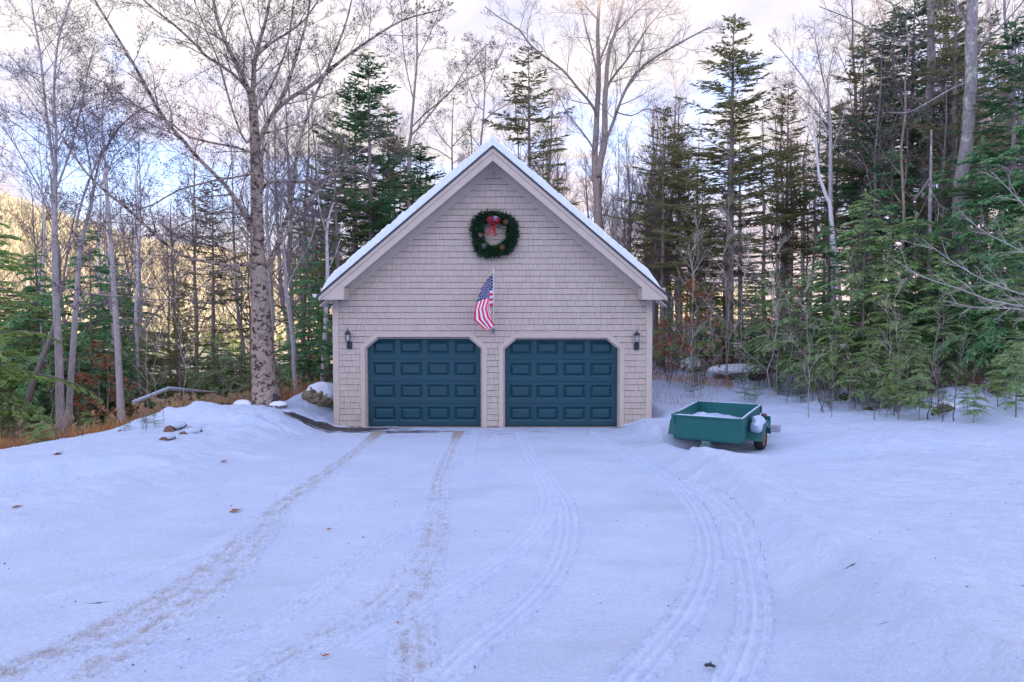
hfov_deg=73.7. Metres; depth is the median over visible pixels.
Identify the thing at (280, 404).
boulder
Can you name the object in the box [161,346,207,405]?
hemlock tree
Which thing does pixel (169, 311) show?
bare tree
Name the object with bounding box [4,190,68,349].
bare tree
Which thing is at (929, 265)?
dead tree
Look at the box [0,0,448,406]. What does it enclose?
birch tree
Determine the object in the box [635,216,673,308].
spruce tree
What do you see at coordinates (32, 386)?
leaning tree
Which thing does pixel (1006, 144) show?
spruce tree
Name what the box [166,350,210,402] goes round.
hemlock tree
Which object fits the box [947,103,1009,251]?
spruce tree
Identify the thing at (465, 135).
bare tree
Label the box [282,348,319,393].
hemlock tree
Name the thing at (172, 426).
rock
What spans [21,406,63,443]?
hemlock tree
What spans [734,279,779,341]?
hemlock tree
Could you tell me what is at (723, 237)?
bare tree
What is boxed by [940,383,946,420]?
sapling
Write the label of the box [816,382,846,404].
spruce seedling
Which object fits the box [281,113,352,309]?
bare tree
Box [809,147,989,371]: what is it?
hemlock tree
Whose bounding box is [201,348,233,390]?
hemlock tree
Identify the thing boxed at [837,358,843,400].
sapling
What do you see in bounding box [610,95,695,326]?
bare tree
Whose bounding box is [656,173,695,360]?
bare tree
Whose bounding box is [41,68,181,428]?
bare tree
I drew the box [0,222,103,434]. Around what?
hemlock tree
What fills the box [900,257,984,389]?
hemlock tree
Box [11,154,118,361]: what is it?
bare tree
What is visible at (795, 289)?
sapling
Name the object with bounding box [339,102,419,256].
spruce tree
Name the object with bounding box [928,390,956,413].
spruce seedling
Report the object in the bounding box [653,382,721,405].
grass stalks
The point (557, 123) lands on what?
bare tree
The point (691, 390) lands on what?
spruce seedling
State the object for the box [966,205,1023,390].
hemlock tree
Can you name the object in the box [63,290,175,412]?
hemlock tree
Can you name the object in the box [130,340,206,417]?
hemlock tree
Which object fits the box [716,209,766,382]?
sapling
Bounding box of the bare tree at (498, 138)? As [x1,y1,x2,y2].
[490,74,577,202]
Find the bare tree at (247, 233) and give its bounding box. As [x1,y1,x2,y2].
[211,106,296,324]
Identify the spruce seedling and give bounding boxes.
[140,413,164,424]
[684,370,706,392]
[727,374,761,399]
[739,384,763,401]
[771,375,789,394]
[790,380,806,399]
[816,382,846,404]
[863,382,889,410]
[869,386,904,413]
[896,385,916,410]
[904,367,936,391]
[924,379,948,392]
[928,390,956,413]
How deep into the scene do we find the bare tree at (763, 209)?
35.08 m
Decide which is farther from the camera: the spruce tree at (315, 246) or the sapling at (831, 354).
the spruce tree at (315, 246)
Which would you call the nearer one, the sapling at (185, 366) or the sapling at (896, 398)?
the sapling at (896, 398)
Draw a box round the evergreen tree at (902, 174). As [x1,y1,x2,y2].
[848,0,949,374]
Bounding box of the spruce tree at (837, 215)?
[812,111,881,363]
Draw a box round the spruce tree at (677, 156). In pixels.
[642,129,720,368]
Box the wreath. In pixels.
[467,209,520,259]
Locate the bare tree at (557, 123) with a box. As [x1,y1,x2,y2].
[526,103,580,209]
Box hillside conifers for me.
[0,195,752,355]
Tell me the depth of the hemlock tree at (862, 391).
16.93 m
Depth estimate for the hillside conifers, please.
210.64 m
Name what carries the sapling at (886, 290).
on the ground at (926, 508)
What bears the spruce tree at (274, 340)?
on the ground at (926, 508)
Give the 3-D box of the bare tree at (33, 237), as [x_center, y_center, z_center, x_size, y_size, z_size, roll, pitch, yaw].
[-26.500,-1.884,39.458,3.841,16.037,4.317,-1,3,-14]
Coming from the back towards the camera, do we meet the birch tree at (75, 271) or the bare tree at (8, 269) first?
the birch tree at (75, 271)
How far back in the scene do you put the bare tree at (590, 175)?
35.96 m
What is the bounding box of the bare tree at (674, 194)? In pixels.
[644,93,705,348]
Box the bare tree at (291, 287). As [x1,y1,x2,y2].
[265,65,360,390]
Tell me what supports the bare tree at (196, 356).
on the ground at (926, 508)
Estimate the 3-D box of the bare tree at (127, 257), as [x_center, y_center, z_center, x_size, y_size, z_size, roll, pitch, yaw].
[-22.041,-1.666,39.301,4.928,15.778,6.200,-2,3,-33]
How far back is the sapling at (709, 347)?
21.65 m
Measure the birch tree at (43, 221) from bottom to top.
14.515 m
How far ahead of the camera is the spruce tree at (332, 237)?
24.76 m
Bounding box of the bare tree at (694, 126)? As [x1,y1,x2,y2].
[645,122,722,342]
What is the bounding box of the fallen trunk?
[132,386,217,403]
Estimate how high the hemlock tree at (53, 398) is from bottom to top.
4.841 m
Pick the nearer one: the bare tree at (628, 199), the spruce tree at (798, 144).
the spruce tree at (798, 144)
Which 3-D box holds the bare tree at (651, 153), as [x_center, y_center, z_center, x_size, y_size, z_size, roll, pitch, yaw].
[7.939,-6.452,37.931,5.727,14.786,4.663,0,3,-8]
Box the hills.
[0,210,986,381]
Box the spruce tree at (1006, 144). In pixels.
[981,54,1023,272]
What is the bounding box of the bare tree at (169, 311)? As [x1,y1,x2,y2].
[132,206,206,375]
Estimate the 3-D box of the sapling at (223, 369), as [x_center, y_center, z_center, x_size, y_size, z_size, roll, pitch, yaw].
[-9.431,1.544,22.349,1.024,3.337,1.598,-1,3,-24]
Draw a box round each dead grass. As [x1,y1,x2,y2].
[0,378,320,448]
[652,371,735,388]
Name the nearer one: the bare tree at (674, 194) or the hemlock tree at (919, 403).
the hemlock tree at (919, 403)
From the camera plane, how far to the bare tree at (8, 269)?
25.15 m
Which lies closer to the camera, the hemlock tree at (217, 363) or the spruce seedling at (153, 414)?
the spruce seedling at (153, 414)
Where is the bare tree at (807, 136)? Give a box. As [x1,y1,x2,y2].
[775,89,842,309]
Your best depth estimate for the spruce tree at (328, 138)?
28.25 m
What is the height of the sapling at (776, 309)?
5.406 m
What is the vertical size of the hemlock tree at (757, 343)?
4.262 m
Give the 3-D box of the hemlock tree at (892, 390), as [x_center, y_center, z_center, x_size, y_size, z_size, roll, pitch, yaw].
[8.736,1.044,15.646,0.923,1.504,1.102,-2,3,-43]
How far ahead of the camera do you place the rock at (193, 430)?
12.97 m
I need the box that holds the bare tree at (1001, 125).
[983,36,1021,307]
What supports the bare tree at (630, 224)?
on the ground at (926, 508)
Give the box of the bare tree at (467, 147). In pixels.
[453,132,484,163]
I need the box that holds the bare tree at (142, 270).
[86,193,174,355]
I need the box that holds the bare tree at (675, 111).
[631,49,711,349]
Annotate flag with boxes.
[474,269,494,333]
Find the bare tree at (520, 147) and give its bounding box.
[505,132,535,161]
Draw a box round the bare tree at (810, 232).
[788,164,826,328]
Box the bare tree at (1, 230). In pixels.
[0,171,22,314]
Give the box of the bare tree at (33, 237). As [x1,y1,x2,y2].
[5,173,71,332]
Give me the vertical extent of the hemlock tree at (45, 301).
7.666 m
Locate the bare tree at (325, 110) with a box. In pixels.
[271,80,378,366]
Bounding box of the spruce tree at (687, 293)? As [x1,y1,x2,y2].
[682,221,711,340]
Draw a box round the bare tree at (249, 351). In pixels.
[220,199,285,366]
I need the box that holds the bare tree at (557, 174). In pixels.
[544,83,589,207]
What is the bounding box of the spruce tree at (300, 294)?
[274,236,318,358]
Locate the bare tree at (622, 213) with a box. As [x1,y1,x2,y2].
[599,118,653,250]
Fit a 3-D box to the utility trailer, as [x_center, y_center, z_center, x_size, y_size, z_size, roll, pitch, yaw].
[3.860,1.677,12.805,1.898,0.742,2.287,1,5,31]
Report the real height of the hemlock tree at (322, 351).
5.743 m
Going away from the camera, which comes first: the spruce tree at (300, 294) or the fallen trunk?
the fallen trunk
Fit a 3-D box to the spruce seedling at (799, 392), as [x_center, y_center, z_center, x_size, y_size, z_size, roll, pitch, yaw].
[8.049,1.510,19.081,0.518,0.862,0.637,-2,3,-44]
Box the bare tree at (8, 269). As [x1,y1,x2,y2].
[0,175,45,349]
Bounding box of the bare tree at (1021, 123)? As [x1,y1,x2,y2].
[987,24,1023,286]
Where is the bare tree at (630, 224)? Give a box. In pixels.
[602,122,653,264]
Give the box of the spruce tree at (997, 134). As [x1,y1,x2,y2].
[935,54,1005,240]
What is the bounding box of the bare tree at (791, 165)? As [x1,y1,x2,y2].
[749,42,819,282]
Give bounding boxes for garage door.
[368,339,480,425]
[503,339,616,425]
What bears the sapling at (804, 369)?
on the ground at (926, 508)
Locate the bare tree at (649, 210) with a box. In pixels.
[623,151,686,285]
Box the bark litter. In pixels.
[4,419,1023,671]
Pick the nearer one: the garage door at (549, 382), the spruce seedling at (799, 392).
the garage door at (549, 382)
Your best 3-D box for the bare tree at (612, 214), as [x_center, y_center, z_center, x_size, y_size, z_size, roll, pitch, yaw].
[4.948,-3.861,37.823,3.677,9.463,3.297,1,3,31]
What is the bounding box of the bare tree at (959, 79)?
[890,0,1013,265]
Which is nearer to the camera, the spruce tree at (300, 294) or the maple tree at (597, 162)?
the maple tree at (597, 162)
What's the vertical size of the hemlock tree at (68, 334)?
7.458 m
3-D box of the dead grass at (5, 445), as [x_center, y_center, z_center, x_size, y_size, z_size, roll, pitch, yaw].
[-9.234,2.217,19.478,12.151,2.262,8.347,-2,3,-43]
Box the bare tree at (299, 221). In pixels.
[273,146,331,327]
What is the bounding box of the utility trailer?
[668,401,780,449]
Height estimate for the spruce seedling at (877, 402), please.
1.028 m
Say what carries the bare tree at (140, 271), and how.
on the ground at (926, 508)
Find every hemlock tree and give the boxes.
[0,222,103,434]
[0,247,111,435]
[0,284,83,436]
[0,297,112,438]
[0,317,48,431]
[0,372,32,436]
[3,287,95,421]
[5,223,165,434]
[6,293,89,391]
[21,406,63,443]
[23,350,89,435]
[50,272,209,415]
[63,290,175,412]
[64,247,163,428]
[72,411,98,434]
[102,337,171,420]
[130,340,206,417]
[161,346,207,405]
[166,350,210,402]
[181,333,250,404]
[196,366,222,393]
[200,341,238,394]
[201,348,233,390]
[216,345,251,395]
[216,345,251,404]
[232,356,251,403]
[247,340,307,388]
[274,237,332,387]
[276,338,332,395]
[276,371,294,396]
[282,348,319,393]
[283,237,341,382]
[652,307,694,372]
[672,279,750,372]
[672,294,718,365]
[674,282,741,359]
[710,303,739,357]
[722,272,787,362]
[731,271,806,386]
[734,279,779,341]
[736,331,773,364]
[747,272,853,393]
[761,221,879,388]
[790,341,844,400]
[797,189,931,383]
[797,309,878,399]
[801,276,849,341]
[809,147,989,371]
[832,344,891,409]
[835,272,945,406]
[852,211,1010,393]
[869,162,993,374]
[872,356,920,415]
[874,135,1023,385]
[877,316,943,404]
[889,361,952,419]
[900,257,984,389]
[911,110,1023,376]
[926,209,1023,395]
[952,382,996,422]
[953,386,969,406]
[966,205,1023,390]
[977,354,1014,405]
[979,326,1023,416]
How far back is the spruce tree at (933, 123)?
28.37 m
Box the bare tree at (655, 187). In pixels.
[629,98,691,339]
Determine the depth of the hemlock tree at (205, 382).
28.48 m
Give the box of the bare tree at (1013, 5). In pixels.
[935,0,1023,271]
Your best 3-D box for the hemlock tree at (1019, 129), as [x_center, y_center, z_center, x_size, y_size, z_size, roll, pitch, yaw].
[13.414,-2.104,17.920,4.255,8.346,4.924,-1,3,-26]
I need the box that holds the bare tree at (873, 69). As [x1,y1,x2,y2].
[818,0,912,346]
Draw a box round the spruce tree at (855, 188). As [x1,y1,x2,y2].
[805,1,984,331]
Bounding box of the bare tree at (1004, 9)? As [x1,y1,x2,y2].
[978,0,1023,234]
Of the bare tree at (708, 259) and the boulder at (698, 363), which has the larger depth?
the bare tree at (708, 259)
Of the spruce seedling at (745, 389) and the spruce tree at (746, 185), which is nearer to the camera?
the spruce seedling at (745, 389)
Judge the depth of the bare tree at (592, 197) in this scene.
32.17 m
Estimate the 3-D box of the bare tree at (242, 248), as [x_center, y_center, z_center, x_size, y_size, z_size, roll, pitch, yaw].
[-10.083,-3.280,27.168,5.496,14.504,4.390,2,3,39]
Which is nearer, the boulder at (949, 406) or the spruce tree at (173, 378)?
the boulder at (949, 406)
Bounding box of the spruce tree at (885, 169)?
[843,56,904,347]
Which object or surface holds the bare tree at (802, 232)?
on the ground at (926, 508)
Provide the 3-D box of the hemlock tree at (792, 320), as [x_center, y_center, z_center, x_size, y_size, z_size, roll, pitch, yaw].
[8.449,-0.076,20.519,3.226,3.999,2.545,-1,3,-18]
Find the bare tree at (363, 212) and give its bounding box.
[339,166,380,256]
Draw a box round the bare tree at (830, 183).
[755,13,872,375]
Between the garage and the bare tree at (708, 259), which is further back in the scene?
the bare tree at (708, 259)
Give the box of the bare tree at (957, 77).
[895,0,1023,366]
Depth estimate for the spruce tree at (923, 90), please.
23.68 m
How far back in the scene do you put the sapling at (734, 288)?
29.23 m
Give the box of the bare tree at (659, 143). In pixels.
[636,110,672,221]
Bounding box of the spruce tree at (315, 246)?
[301,208,347,380]
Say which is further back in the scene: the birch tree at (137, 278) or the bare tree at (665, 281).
the bare tree at (665, 281)
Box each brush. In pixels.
[0,394,285,442]
[652,350,1022,406]
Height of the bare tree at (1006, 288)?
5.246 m
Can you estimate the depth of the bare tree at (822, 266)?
31.12 m
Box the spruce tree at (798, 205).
[759,156,823,367]
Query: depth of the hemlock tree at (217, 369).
24.59 m
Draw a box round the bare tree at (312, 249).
[275,157,344,337]
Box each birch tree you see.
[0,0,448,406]
[7,103,80,360]
[9,117,96,320]
[42,123,136,430]
[59,206,102,332]
[61,128,140,422]
[68,207,122,349]
[93,101,193,413]
[103,150,166,349]
[293,133,354,381]
[787,93,843,319]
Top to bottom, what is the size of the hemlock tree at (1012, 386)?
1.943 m
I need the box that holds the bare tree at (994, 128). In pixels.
[970,19,1021,353]
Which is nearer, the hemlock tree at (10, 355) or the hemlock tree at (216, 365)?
the hemlock tree at (10, 355)
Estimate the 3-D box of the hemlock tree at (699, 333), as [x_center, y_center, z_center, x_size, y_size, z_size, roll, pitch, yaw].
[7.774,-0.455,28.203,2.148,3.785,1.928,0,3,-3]
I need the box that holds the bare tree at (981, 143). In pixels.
[904,35,1011,243]
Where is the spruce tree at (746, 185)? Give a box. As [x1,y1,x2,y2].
[705,110,790,341]
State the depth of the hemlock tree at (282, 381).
22.88 m
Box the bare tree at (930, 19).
[798,0,1006,381]
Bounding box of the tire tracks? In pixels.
[0,430,775,681]
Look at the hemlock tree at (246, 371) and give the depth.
25.22 m
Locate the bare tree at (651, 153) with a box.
[601,92,698,284]
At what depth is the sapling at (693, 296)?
22.13 m
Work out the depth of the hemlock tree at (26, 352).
23.85 m
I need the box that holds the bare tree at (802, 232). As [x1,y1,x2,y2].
[765,146,839,328]
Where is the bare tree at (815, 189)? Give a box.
[756,80,858,350]
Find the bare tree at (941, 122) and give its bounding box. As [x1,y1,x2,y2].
[904,45,1001,380]
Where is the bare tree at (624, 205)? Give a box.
[603,167,642,258]
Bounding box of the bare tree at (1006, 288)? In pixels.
[894,167,1023,327]
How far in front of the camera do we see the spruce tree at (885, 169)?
35.31 m
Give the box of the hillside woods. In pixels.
[0,188,755,343]
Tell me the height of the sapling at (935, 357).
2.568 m
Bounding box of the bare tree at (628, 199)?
[608,141,648,258]
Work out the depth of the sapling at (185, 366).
19.73 m
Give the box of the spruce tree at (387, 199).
[299,52,433,268]
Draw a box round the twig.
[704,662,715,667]
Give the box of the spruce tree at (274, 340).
[240,308,290,381]
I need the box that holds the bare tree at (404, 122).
[381,96,423,215]
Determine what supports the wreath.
attached to the garage
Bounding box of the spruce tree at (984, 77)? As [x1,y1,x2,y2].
[882,0,997,292]
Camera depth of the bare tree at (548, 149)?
36.22 m
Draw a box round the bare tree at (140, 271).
[65,123,197,395]
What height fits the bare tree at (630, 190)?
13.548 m
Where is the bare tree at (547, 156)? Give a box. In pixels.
[531,114,565,184]
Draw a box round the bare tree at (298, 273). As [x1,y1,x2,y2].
[274,173,337,339]
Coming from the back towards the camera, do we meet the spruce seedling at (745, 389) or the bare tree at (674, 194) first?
the bare tree at (674, 194)
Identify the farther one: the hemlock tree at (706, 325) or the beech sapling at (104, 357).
the hemlock tree at (706, 325)
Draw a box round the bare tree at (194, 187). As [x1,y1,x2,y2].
[116,100,249,388]
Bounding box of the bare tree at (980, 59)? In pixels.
[944,0,1016,247]
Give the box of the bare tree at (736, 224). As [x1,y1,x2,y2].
[712,141,766,269]
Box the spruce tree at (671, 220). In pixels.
[643,122,721,355]
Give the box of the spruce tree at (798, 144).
[735,80,837,356]
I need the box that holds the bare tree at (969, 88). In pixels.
[869,0,1023,385]
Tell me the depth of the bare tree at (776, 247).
35.31 m
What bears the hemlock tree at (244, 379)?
on the ground at (926, 508)
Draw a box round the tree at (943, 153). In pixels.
[896,72,988,341]
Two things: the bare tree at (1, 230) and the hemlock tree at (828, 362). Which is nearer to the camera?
the hemlock tree at (828, 362)
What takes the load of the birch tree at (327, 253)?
on the ground at (926, 508)
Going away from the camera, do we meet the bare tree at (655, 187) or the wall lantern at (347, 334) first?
the wall lantern at (347, 334)
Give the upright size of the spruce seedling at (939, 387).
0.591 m
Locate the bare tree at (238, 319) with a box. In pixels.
[175,116,279,381]
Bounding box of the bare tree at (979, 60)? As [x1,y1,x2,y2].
[934,0,1023,217]
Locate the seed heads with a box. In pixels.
[15,374,321,436]
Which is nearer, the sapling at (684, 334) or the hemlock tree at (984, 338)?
the hemlock tree at (984, 338)
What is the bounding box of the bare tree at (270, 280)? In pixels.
[165,66,324,365]
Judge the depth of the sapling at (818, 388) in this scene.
17.20 m
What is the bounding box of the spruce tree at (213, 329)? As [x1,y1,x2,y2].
[166,182,250,399]
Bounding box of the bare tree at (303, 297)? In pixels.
[241,83,352,376]
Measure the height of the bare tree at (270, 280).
12.693 m
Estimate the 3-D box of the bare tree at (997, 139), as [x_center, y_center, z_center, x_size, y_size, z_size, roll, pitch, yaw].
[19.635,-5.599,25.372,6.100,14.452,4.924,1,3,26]
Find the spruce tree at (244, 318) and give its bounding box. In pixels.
[217,251,250,398]
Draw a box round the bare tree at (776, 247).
[768,189,803,350]
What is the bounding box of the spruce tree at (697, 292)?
[682,247,719,349]
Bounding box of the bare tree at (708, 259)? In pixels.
[689,205,723,332]
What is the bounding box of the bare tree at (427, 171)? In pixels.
[396,141,438,210]
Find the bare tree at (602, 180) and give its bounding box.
[567,115,650,254]
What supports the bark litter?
on the ground at (926, 508)
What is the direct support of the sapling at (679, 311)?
on the ground at (926, 508)
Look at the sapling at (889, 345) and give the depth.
15.89 m
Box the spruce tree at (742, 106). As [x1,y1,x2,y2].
[639,13,821,364]
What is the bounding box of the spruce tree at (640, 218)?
[609,106,715,367]
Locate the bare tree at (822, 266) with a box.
[796,179,849,352]
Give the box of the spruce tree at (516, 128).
[481,46,581,205]
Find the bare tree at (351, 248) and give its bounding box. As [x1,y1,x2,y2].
[310,107,386,273]
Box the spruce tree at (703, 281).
[682,213,721,339]
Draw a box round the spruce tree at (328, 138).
[272,76,411,350]
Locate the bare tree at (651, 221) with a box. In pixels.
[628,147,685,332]
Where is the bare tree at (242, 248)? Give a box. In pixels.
[186,68,318,327]
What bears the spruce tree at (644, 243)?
on the ground at (926, 508)
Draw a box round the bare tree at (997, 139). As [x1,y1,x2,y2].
[974,7,1023,231]
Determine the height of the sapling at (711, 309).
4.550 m
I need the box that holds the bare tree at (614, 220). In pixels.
[602,193,625,242]
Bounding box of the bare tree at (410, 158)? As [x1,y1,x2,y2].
[358,120,437,223]
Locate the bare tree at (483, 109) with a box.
[446,20,535,146]
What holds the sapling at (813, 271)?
on the ground at (926, 508)
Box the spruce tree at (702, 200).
[671,179,725,338]
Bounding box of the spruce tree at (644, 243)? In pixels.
[617,155,684,359]
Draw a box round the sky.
[0,0,1023,303]
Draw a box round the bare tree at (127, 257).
[92,178,170,353]
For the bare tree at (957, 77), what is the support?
on the ground at (926, 508)
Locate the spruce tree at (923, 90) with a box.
[795,0,1010,376]
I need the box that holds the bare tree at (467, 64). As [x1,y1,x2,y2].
[377,0,505,209]
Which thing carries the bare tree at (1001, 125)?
on the ground at (926, 508)
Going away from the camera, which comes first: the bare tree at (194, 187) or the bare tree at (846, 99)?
the bare tree at (846, 99)
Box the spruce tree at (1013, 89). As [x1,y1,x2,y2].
[922,16,1023,348]
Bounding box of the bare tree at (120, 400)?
[34,64,173,421]
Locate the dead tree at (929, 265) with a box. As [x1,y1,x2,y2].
[910,129,949,374]
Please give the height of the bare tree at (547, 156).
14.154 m
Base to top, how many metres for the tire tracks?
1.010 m
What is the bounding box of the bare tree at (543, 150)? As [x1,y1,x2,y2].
[525,122,569,201]
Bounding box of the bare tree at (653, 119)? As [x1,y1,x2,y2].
[611,88,672,262]
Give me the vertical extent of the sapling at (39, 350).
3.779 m
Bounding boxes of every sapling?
[11,340,73,430]
[41,361,135,431]
[64,353,98,424]
[65,340,139,424]
[121,285,168,414]
[123,315,164,408]
[126,304,170,407]
[137,293,215,406]
[204,304,240,395]
[207,340,237,397]
[213,317,246,400]
[271,307,289,376]
[652,312,693,384]
[657,278,730,387]
[663,272,693,348]
[663,308,693,390]
[664,216,726,382]
[668,214,723,388]
[677,251,722,358]
[686,259,727,373]
[689,306,726,382]
[696,219,748,384]
[703,192,766,383]
[706,213,760,360]
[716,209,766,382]
[724,232,764,363]
[734,228,816,396]
[740,224,810,394]
[755,278,805,396]
[762,277,807,379]
[774,250,820,352]
[781,262,835,416]
[786,234,836,381]
[793,341,815,393]
[813,305,846,408]
[814,362,822,411]
[817,369,829,412]
[831,250,865,397]
[834,354,842,399]
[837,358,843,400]
[840,217,876,377]
[843,352,858,411]
[858,243,913,362]
[866,290,908,414]
[870,267,923,411]
[871,377,881,419]
[895,377,899,419]
[920,310,952,416]
[927,367,937,419]
[930,349,949,401]
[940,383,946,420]
[944,366,964,420]
[949,325,973,387]
[970,359,980,392]
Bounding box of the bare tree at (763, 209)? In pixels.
[737,112,788,333]
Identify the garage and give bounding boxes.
[312,135,669,427]
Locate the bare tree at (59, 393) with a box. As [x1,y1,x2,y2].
[0,0,143,430]
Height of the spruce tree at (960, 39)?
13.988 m
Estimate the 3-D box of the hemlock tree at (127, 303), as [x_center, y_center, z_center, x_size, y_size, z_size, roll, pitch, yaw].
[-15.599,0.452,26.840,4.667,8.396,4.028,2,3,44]
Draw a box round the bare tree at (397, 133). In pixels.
[359,87,428,210]
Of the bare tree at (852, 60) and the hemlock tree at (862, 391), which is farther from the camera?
the bare tree at (852, 60)
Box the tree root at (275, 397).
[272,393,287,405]
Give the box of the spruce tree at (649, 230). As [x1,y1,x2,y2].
[635,181,674,310]
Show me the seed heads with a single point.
(217, 398)
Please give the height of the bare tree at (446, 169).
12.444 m
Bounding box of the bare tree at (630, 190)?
[607,141,644,259]
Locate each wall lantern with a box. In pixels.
[344,327,351,348]
[634,332,639,349]
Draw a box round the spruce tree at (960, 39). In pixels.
[855,0,1023,384]
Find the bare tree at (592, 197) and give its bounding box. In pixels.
[581,171,614,239]
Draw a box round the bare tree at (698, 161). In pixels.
[667,99,719,342]
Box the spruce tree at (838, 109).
[791,99,896,329]
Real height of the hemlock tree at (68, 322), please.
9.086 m
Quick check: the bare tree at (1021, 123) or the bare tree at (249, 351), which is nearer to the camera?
the bare tree at (1021, 123)
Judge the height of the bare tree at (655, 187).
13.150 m
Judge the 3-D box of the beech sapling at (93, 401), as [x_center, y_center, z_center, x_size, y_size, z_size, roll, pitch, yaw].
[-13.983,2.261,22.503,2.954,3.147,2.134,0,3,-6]
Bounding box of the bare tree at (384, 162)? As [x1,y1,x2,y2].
[350,119,403,235]
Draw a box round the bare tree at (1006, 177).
[974,65,1022,367]
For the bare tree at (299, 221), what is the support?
on the ground at (926, 508)
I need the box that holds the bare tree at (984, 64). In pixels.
[969,43,1009,360]
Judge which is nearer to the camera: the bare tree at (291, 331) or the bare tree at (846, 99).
the bare tree at (291, 331)
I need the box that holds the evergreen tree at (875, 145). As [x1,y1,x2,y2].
[816,25,918,374]
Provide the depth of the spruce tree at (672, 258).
35.53 m
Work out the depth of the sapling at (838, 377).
18.09 m
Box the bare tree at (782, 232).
[756,83,812,353]
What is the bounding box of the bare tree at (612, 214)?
[603,187,635,257]
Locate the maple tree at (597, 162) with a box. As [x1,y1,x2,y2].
[480,0,725,227]
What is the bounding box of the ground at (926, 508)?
[0,316,1023,681]
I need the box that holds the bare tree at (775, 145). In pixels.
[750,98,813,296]
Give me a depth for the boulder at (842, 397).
18.60 m
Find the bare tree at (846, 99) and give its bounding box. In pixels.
[802,0,904,259]
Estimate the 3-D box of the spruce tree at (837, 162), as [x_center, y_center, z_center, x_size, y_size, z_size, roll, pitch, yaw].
[13.214,-5.074,25.762,4.728,13.249,4.156,-2,3,-37]
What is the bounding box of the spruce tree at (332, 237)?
[285,110,371,370]
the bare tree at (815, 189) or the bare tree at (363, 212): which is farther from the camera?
the bare tree at (363, 212)
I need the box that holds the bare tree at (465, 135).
[457,109,479,161]
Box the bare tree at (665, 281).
[665,171,683,348]
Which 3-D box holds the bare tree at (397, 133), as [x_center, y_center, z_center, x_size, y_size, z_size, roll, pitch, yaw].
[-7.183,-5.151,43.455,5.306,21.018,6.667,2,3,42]
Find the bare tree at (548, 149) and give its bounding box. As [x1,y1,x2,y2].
[513,67,582,200]
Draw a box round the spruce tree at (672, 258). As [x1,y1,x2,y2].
[665,195,693,350]
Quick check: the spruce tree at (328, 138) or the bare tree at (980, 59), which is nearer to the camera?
the spruce tree at (328, 138)
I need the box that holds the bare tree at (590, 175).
[570,78,631,233]
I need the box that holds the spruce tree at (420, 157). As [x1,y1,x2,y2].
[345,141,445,242]
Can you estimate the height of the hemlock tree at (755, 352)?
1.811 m
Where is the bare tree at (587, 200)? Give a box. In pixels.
[573,150,615,234]
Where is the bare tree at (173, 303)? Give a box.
[118,180,209,400]
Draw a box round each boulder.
[233,399,251,404]
[270,401,286,408]
[301,382,332,406]
[681,357,708,372]
[707,363,768,378]
[838,393,851,400]
[931,401,958,415]
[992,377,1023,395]
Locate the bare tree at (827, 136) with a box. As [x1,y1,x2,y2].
[773,59,846,254]
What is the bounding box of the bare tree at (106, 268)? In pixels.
[61,179,157,350]
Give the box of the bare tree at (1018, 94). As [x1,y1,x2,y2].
[988,36,1023,194]
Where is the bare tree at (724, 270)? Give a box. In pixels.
[711,213,742,315]
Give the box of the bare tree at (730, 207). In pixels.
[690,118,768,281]
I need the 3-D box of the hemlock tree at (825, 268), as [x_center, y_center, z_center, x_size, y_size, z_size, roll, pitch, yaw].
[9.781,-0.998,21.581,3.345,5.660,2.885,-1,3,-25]
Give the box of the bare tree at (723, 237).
[710,177,749,309]
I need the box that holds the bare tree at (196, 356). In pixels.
[153,172,246,399]
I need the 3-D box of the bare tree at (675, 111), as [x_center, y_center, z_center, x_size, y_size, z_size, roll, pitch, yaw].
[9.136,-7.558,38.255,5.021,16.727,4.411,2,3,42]
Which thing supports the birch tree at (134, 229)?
on the ground at (926, 508)
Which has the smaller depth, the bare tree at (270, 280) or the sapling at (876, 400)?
the sapling at (876, 400)
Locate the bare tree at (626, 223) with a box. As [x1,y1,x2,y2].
[610,185,641,248]
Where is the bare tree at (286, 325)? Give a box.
[196,73,329,362]
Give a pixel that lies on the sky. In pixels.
(763, 16)
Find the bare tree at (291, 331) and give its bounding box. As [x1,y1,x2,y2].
[263,124,329,393]
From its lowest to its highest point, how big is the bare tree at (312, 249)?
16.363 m
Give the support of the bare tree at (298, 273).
on the ground at (926, 508)
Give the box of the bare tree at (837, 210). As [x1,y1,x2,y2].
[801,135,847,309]
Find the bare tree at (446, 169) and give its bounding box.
[436,153,464,175]
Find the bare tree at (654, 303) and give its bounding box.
[644,196,676,364]
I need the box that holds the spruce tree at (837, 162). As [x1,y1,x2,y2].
[787,25,914,366]
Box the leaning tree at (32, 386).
[18,204,95,429]
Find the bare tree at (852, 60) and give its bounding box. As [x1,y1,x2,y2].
[804,0,922,350]
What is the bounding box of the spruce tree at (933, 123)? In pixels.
[894,58,968,257]
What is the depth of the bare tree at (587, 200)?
37.43 m
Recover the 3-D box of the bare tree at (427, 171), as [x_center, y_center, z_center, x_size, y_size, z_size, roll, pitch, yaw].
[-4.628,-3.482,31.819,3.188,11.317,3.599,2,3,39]
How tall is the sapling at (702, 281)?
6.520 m
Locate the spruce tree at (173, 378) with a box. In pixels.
[143,283,214,405]
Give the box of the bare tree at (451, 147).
[406,98,483,170]
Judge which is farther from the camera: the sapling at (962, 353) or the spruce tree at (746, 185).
the spruce tree at (746, 185)

